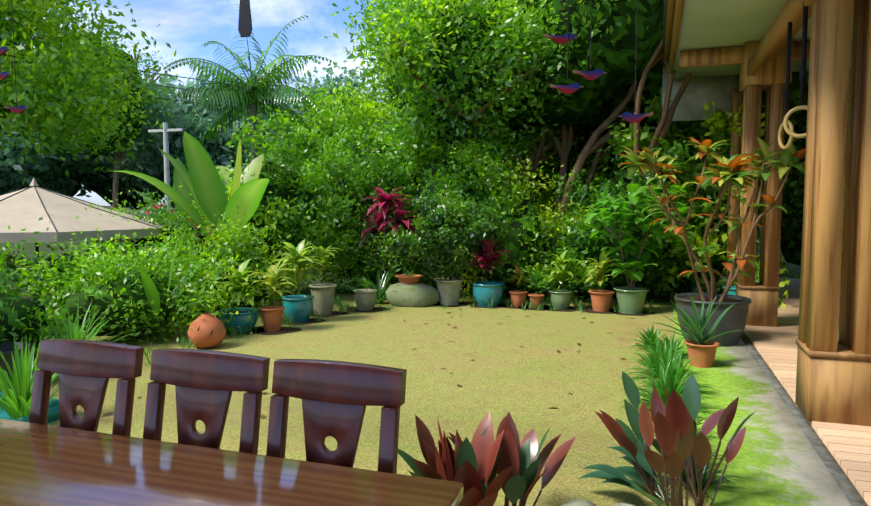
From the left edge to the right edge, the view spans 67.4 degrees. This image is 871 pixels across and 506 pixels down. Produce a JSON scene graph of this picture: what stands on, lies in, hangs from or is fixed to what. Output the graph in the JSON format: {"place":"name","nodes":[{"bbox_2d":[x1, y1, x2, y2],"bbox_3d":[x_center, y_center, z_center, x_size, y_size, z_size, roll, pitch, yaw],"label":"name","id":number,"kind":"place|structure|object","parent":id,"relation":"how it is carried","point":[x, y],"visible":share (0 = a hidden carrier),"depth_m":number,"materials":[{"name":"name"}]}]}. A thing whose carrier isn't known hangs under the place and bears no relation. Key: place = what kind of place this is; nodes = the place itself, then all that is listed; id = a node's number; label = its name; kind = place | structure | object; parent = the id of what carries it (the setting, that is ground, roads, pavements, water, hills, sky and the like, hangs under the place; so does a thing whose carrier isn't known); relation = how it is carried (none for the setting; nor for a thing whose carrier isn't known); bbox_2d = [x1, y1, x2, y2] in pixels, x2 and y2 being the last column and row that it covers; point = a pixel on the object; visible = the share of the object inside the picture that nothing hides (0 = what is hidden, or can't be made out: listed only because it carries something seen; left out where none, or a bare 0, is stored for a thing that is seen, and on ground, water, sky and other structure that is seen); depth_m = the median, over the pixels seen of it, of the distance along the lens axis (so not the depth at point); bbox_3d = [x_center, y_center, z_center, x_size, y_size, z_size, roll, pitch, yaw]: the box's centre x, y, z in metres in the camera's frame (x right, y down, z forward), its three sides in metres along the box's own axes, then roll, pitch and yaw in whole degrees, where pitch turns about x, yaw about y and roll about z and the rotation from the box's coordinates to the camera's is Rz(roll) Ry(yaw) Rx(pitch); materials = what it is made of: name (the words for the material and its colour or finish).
{"place":"outdoors","nodes":[
{"label":"outdoors","id":0,"kind":"place"},
{"bbox_2d":[52,133,113,195],"bbox_3d":[-23.516,-8.112,37.308,13.783,9.739,14.369,1,4,18],"label":"distant tree","id":1,"kind":"object","parent":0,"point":[96,173],"visible":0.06,"depth_m":35.06,"materials":[{"name":"green plant"}]},
{"bbox_2d":[20,0,401,205],"label":"sky","id":2,"kind":"structure","parent":0,"point":[186,25],"materials":[{"name":"blue"}]},
{"bbox_2d":[32,294,708,505],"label":"lawn","id":3,"kind":"structure","parent":0,"point":[532,381],"depth_m":5.67,"materials":[{"name":"green plant"}]},
{"bbox_2d":[0,342,30,390],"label":"dark tub","id":4,"kind":"object","parent":3,"relation":"on","point":[7,349],"visible":0.42,"depth_m":5.24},
{"bbox_2d":[0,391,59,423],"bbox_3d":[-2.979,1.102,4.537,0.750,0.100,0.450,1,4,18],"label":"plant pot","id":5,"kind":"object","parent":3,"relation":"on","point":[53,413],"visible":0.22,"depth_m":4.48,"materials":[{"name":"teal ceramic"}]},
{"bbox_2d":[0,293,141,418],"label":"tall grass","id":6,"kind":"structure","parent":3,"relation":"on","point":[15,403],"depth_m":4.35,"materials":[{"name":"green plant"}]},
{"bbox_2d":[58,237,205,343],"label":"heliconia plants","id":7,"kind":"object","parent":3,"relation":"on","point":[150,290],"visible":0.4,"depth_m":6.95,"materials":[{"name":"green plant"}]},
{"bbox_2d":[22,215,268,347],"bbox_3d":[-3.094,0.418,7.373,2.383,1.677,2.606,1,4,18],"label":"border shrub","id":8,"kind":"object","parent":3,"relation":"on","point":[113,267],"visible":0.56,"depth_m":7.00,"materials":[{"name":"green plant"}]},
{"bbox_2d":[187,313,225,347],"bbox_3d":[-2.377,0.804,6.793,0.380,0.360,0.382,1,4,18],"label":"terracotta lantern","id":9,"kind":"object","parent":3,"relation":"on","point":[209,330],"visible":1,"depth_m":6.67,"materials":[{"name":"orange ceramic"}]},
{"bbox_2d":[214,259,260,332],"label":"potted plant","id":10,"kind":"object","parent":3,"relation":"on","point":[236,281],"visible":0.88,"depth_m":7.52,"materials":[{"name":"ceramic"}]},
{"bbox_2d":[246,257,293,331],"bbox_3d":[-1.890,0.481,7.642,0.568,0.879,0.542,1,4,18],"label":"terracotta pot","id":11,"kind":"object","parent":3,"relation":"on","point":[272,317],"visible":1,"depth_m":7.59,"materials":[{"name":"ceramic"}]},
{"bbox_2d":[268,239,323,322],"bbox_3d":[-1.731,0.354,8.248,0.664,1.043,0.630,1,4,18],"label":"teal pot","id":12,"kind":"object","parent":3,"relation":"on","point":[299,308],"visible":0.96,"depth_m":8.16,"materials":[{"name":"ceramic"}]},
{"bbox_2d":[305,241,340,314],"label":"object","id":13,"kind":"object","parent":3,"relation":"on","point":[323,295],"visible":0.81,"depth_m":8.74,"materials":[{"name":"ceramic"}]},
{"bbox_2d":[0,291,688,410],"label":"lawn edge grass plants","id":14,"kind":"object","parent":3,"relation":"on","point":[573,301],"visible":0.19,"depth_m":8.97,"materials":[{"name":"green plant"}]},
{"bbox_2d":[353,276,376,310],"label":"potted plant","id":15,"kind":"object","parent":3,"relation":"on","point":[366,302],"visible":0.98,"depth_m":9.10,"materials":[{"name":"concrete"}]},
{"bbox_2d":[341,265,401,303],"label":"pandanus plant","id":16,"kind":"object","parent":3,"relation":"on","point":[380,293],"visible":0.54,"depth_m":9.73,"materials":[{"name":"green plant"}]},
{"bbox_2d":[100,308,649,417],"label":"fallen leaves","id":17,"kind":"object","parent":3,"relation":"on","point":[262,416],"visible":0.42,"depth_m":6.22,"materials":[{"name":"brown plant"}]},
{"bbox_2d":[349,185,421,299],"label":"red-leaved plant","id":18,"kind":"object","parent":3,"relation":"on","point":[384,198],"visible":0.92,"depth_m":10.04,"materials":[{"name":"red plant"}]},
{"bbox_2d":[385,269,440,306],"bbox_3d":[-0.351,0.515,9.669,0.856,0.551,0.604,1,4,18],"label":"stone planter","id":19,"kind":"object","parent":3,"relation":"on","point":[411,290],"visible":0.98,"depth_m":9.47,"materials":[{"name":"stone"}]},
{"bbox_2d":[374,184,507,304],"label":"potted plants","id":20,"kind":"object","parent":3,"relation":"on","point":[455,230],"visible":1,"depth_m":9.40,"materials":[{"name":"plant"}]},
{"bbox_2d":[226,302,683,371],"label":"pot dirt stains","id":21,"kind":"object","parent":3,"relation":"on","point":[260,330],"visible":0.33,"depth_m":8.95,"materials":[{"name":"brown soil"}]},
{"bbox_2d":[398,412,575,505],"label":"calathea plant","id":22,"kind":"object","parent":3,"relation":"on","point":[484,467],"visible":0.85,"depth_m":2.88,"materials":[{"name":"red plant"}]},
{"bbox_2d":[468,236,509,306],"bbox_3d":[0.760,0.234,9.544,0.702,1.088,0.671,-2,5,-30],"label":"teal pot","id":23,"kind":"object","parent":3,"relation":"on","point":[483,291],"visible":0.92,"depth_m":9.44,"materials":[{"name":"ceramic"}]},
{"bbox_2d":[505,265,527,306],"bbox_3d":[1.186,0.476,9.535,0.378,0.609,0.324,1,4,18],"label":"pot","id":24,"kind":"object","parent":3,"relation":"on","point":[517,297],"visible":0.96,"depth_m":9.46,"materials":[{"name":"ceramic"}]},
{"bbox_2d":[526,267,548,307],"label":"potted plant","id":25,"kind":"object","parent":3,"relation":"on","point":[538,298],"visible":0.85,"depth_m":9.34,"materials":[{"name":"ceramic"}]},
{"bbox_2d":[541,249,582,309],"bbox_3d":[1.805,0.377,9.241,0.530,0.849,0.526,-3,5,-31],"label":"green pot","id":26,"kind":"object","parent":3,"relation":"on","point":[560,299],"visible":0.96,"depth_m":9.19,"materials":[{"name":"ceramic"}]},
{"bbox_2d":[582,251,620,311],"bbox_3d":[2.285,0.387,9.043,0.514,0.860,0.469,-4,6,-43],"label":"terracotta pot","id":27,"kind":"object","parent":3,"relation":"on","point":[601,300],"visible":0.98,"depth_m":9.01,"materials":[{"name":"ceramic"}]},
{"bbox_2d":[613,503,635,505],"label":"stone","id":28,"kind":"object","parent":3,"relation":"on","point":[622,504],"visible":1,"depth_m":2.67,"materials":[{"name":"grey stone"}]},
{"bbox_2d":[584,184,699,313],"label":"potted plant","id":29,"kind":"object","parent":3,"relation":"on","point":[631,299],"visible":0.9,"depth_m":8.78,"materials":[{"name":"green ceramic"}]},
{"bbox_2d":[609,324,718,418],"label":"fern tuft plants","id":30,"kind":"object","parent":3,"relation":"on","point":[664,371],"visible":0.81,"depth_m":5.15,"materials":[{"name":"green plant"}]},
{"bbox_2d":[578,371,755,505],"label":"calathea plant","id":31,"kind":"object","parent":3,"relation":"on","point":[674,428],"visible":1,"depth_m":3.11,"materials":[{"name":"red plant"}]},
{"bbox_2d":[650,408,744,499],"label":"mondo grass plants","id":32,"kind":"object","parent":3,"relation":"on","point":[704,472],"visible":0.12,"depth_m":3.38,"materials":[{"name":"green plant"}]},
{"bbox_2d":[0,206,800,337],"bbox_3d":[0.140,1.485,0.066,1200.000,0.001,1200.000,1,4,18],"label":"ground","id":33,"kind":"structure","parent":0,"point":[659,299],"depth_m":13.89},
{"bbox_2d":[0,114,22,179],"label":"distant tree","id":34,"kind":"object","parent":33,"relation":"on","point":[6,138],"visible":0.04,"depth_m":30.19,"materials":[{"name":"green plant"}]},
{"bbox_2d":[0,247,30,294],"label":"border shrub","id":35,"kind":"object","parent":33,"relation":"on","point":[12,266],"visible":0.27,"depth_m":8.46,"materials":[{"name":"green plant"}]},
{"bbox_2d":[0,217,103,373],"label":"border shrub","id":36,"kind":"object","parent":33,"relation":"on","point":[23,279],"visible":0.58,"depth_m":6.01,"materials":[{"name":"green plant"}]},
{"bbox_2d":[0,44,113,191],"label":"distant tree","id":37,"kind":"object","parent":33,"relation":"on","point":[38,160],"visible":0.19,"depth_m":31.27,"materials":[{"name":"green plant"}]},
{"bbox_2d":[0,178,162,301],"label":"patio umbrella","id":38,"kind":"object","parent":33,"relation":"on","point":[26,208],"visible":0.92,"depth_m":8.54,"materials":[{"name":"fabric"}]},
{"bbox_2d":[13,10,178,208],"bbox_3d":[-16.095,-4.527,32.598,7.716,13.814,7.908,4,6,40],"label":"tree","id":39,"kind":"object","parent":33,"relation":"on","point":[118,156],"visible":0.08,"depth_m":31.98,"materials":[{"name":"green plant"}]},
{"bbox_2d":[0,0,194,184],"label":"tree","id":40,"kind":"object","parent":33,"relation":"on","point":[50,77],"visible":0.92,"depth_m":14.13,"materials":[{"name":"green plant"}]},
{"bbox_2d":[13,225,225,324],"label":"border shrub","id":41,"kind":"object","parent":33,"relation":"on","point":[55,306],"visible":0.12,"depth_m":8.41,"materials":[{"name":"green plant"}]},
{"bbox_2d":[51,182,222,299],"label":"flower shrub","id":42,"kind":"object","parent":33,"relation":"on","point":[181,220],"visible":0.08,"depth_m":9.37,"materials":[{"name":"green plant"}]},
{"bbox_2d":[76,59,206,196],"bbox_3d":[-17.603,-7.223,41.336,14.283,10.201,14.344,1,4,18],"label":"distant tree","id":43,"kind":"object","parent":33,"relation":"on","point":[133,145],"depth_m":37.68,"materials":[{"name":"green plant"}]},
{"bbox_2d":[135,157,209,232],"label":"banana plant","id":44,"kind":"object","parent":33,"relation":"on","point":[183,190],"visible":0.08,"depth_m":11.82,"materials":[{"name":"green plant"}]},
{"bbox_2d":[114,131,268,249],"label":"banana plant","id":45,"kind":"object","parent":33,"relation":"on","point":[203,181],"visible":0.62,"depth_m":8.85,"materials":[{"name":"green plant"}]},
{"bbox_2d":[103,65,324,209],"bbox_3d":[-12.482,-6.759,37.506,12.530,8.522,13.706,-1,4,-18],"label":"distant tree","id":46,"kind":"object","parent":33,"relation":"on","point":[143,162],"visible":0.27,"depth_m":34.17,"materials":[{"name":"green plant"}]},
{"bbox_2d":[125,204,328,316],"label":"border shrub","id":47,"kind":"object","parent":33,"relation":"on","point":[239,240],"visible":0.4,"depth_m":8.60,"materials":[{"name":"green plant"}]},
{"bbox_2d":[98,64,383,214],"bbox_3d":[-7.827,-2.591,27.450,24.626,10.069,2.004,-3,5,-32],"label":"utility pole","id":48,"kind":"object","parent":33,"relation":"on","point":[166,160],"visible":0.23,"depth_m":25.57,"materials":[{"name":"grey metal"}]},
{"bbox_2d":[159,4,334,163],"bbox_3d":[-4.241,-2.131,15.095,3.908,7.395,3.773,1,4,18],"label":"palm tree","id":49,"kind":"object","parent":33,"relation":"on","point":[250,93],"visible":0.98,"depth_m":14.81,"materials":[{"name":"green plant"}]},
{"bbox_2d":[164,97,371,296],"bbox_3d":[-2.490,-0.621,10.325,3.268,3.286,3.285,1,4,18],"label":"hedge shrub","id":50,"kind":"object","parent":33,"relation":"on","point":[303,142],"visible":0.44,"depth_m":9.97,"materials":[{"name":"green plant"}]},
{"bbox_2d":[253,36,382,140],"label":"distant tree","id":51,"kind":"object","parent":33,"relation":"on","point":[328,77],"visible":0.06,"depth_m":43.29,"materials":[{"name":"green plant"}]},
{"bbox_2d":[239,61,404,269],"bbox_3d":[-2.222,-1.653,15.721,4.405,5.650,4.816,1,4,18],"label":"tree","id":52,"kind":"object","parent":33,"relation":"on","point":[312,157],"visible":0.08,"depth_m":15.23,"materials":[{"name":"green plant"}]},
{"bbox_2d":[323,0,414,68],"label":"tree","id":53,"kind":"object","parent":33,"relation":"on","point":[362,7],"visible":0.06,"depth_m":16.71,"materials":[{"name":"green plant"}]},
{"bbox_2d":[341,67,399,136],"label":"distant tree","id":54,"kind":"object","parent":33,"relation":"on","point":[356,81],"visible":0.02,"depth_m":44.04,"materials":[{"name":"green plant"}]},
{"bbox_2d":[296,78,450,292],"bbox_3d":[-1.274,-1.101,11.512,3.053,4.067,3.272,1,4,18],"label":"hedge shrub","id":55,"kind":"object","parent":33,"relation":"on","point":[362,110],"visible":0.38,"depth_m":11.10,"materials":[{"name":"green plant"}]},
{"bbox_2d":[322,174,436,292],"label":"hedge shrub","id":56,"kind":"object","parent":33,"relation":"on","point":[357,272],"visible":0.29,"depth_m":10.31,"materials":[{"name":"green plant"}]},
{"bbox_2d":[313,46,501,191],"bbox_3d":[-0.478,-2.195,14.942,4.746,5.738,4.479,1,4,18],"label":"tree","id":57,"kind":"object","parent":33,"relation":"on","point":[371,86],"depth_m":14.84,"materials":[{"name":"green plant"}]},
{"bbox_2d":[0,0,850,343],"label":"bushes","id":58,"kind":"object","parent":33,"relation":"on","point":[590,104],"visible":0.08,"depth_m":9.97,"materials":[{"name":"green plant"}]},
{"bbox_2d":[341,100,553,294],"bbox_3d":[0.353,-1.004,10.648,3.508,4.002,2.550,1,4,18],"label":"hedge shrub","id":59,"kind":"object","parent":33,"relation":"on","point":[435,159],"visible":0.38,"depth_m":10.36,"materials":[{"name":"green plant"}]},
{"bbox_2d":[431,132,578,203],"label":"hedge","id":60,"kind":"object","parent":33,"relation":"on","point":[523,147],"visible":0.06,"depth_m":13.49,"materials":[{"name":"green plant"}]},
{"bbox_2d":[447,140,596,298],"bbox_3d":[1.228,-0.387,10.318,2.369,2.821,2.457,-1,4,-12],"label":"hedge shrub","id":61,"kind":"object","parent":33,"relation":"on","point":[547,221],"visible":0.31,"depth_m":9.89,"materials":[{"name":"green plant"}]},
{"bbox_2d":[501,130,659,225],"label":"hedge","id":62,"kind":"object","parent":33,"relation":"on","point":[596,174],"visible":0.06,"depth_m":12.61,"materials":[{"name":"green plant"}]},
{"bbox_2d":[326,0,850,295],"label":"guava tree","id":63,"kind":"object","parent":33,"relation":"on","point":[405,34],"visible":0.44,"depth_m":9.67,"materials":[{"name":"green plant"}]},
{"bbox_2d":[525,123,724,302],"bbox_3d":[2.835,-0.474,10.021,3.485,3.038,2.467,1,4,18],"label":"hedge shrub","id":64,"kind":"object","parent":33,"relation":"on","point":[579,232],"visible":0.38,"depth_m":9.60,"materials":[{"name":"green plant"}]},
{"bbox_2d":[596,86,803,307],"bbox_3d":[4.008,-0.802,10.241,2.837,3.843,2.797,1,4,18],"label":"hedge shrub","id":65,"kind":"object","parent":33,"relation":"on","point":[716,128],"visible":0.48,"depth_m":9.58,"materials":[{"name":"green plant"}]},
{"bbox_2d":[727,149,788,273],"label":"hedge","id":66,"kind":"object","parent":33,"relation":"on","point":[758,238],"depth_m":12.91,"materials":[{"name":"green plant"}]},
{"bbox_2d":[755,85,849,281],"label":"hedge","id":67,"kind":"object","parent":33,"relation":"on","point":[783,263],"visible":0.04,"depth_m":11.07,"materials":[{"name":"green plant"}]},
{"bbox_2d":[741,331,867,505],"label":"path kerb","id":68,"kind":"structure","parent":33,"relation":"on","point":[845,485],"depth_m":4.09,"materials":[{"name":"concrete"}]},
{"bbox_2d":[562,499,595,505],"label":"rock","id":69,"kind":"object","parent":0,"point":[576,502],"visible":1,"depth_m":2.82,"materials":[{"name":"grey stone"}]},
{"bbox_2d":[722,259,736,294],"bbox_3d":[4.069,0.414,8.831,0.401,0.696,0.377,-1,4,-8],"label":"blue pot","id":70,"kind":"object","parent":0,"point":[732,290],"visible":0.17,"depth_m":8.77,"materials":[{"name":"teal ceramic"}]},
{"bbox_2d":[669,286,851,505],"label":"path","id":71,"kind":"structure","parent":0,"point":[777,461],"depth_m":3.96,"materials":[{"name":"grey concrete"}]},
{"bbox_2d":[651,289,743,367],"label":"potted plant","id":72,"kind":"object","parent":71,"relation":"on","point":[701,345],"visible":0.96,"depth_m":5.88,"materials":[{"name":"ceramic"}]},
{"bbox_2d":[617,136,805,346],"bbox_3d":[2.782,-0.129,6.961,1.950,2.196,2.133,-3,5,-35],"label":"potted plant","id":73,"kind":"object","parent":71,"relation":"on","point":[735,316],"visible":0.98,"depth_m":6.67,"materials":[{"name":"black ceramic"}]},
{"bbox_2d":[716,276,870,505],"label":"deck floor","id":74,"kind":"structure","parent":0,"point":[848,446],"depth_m":5.42,"materials":[{"name":"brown wood"}]},
{"bbox_2d":[29,339,143,435],"bbox_3d":[-1.300,0.794,2.092,0.432,0.938,0.561,1,4,18],"label":"dining chair","id":75,"kind":"object","parent":74,"relation":"on","point":[86,370],"visible":0.62,"depth_m":2.26,"materials":[{"name":"brown wood"}]},
{"bbox_2d":[143,348,269,453],"bbox_3d":[-0.825,0.805,1.935,0.432,0.938,0.561,1,4,18],"label":"dining chair","id":76,"kind":"object","parent":74,"relation":"on","point":[206,383],"visible":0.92,"depth_m":2.10,"materials":[{"name":"brown wood"}]},
{"bbox_2d":[0,419,462,505],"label":"dining table","id":77,"kind":"object","parent":74,"relation":"on","point":[44,465],"visible":1,"depth_m":1.73,"materials":[{"name":"brown wood"}]},
{"bbox_2d":[266,359,406,473],"bbox_3d":[-0.379,0.816,1.787,0.432,0.938,0.561,1,4,18],"label":"dining chair","id":78,"kind":"object","parent":74,"relation":"on","point":[337,397],"visible":0.92,"depth_m":1.96,"materials":[{"name":"brown wood"}]},
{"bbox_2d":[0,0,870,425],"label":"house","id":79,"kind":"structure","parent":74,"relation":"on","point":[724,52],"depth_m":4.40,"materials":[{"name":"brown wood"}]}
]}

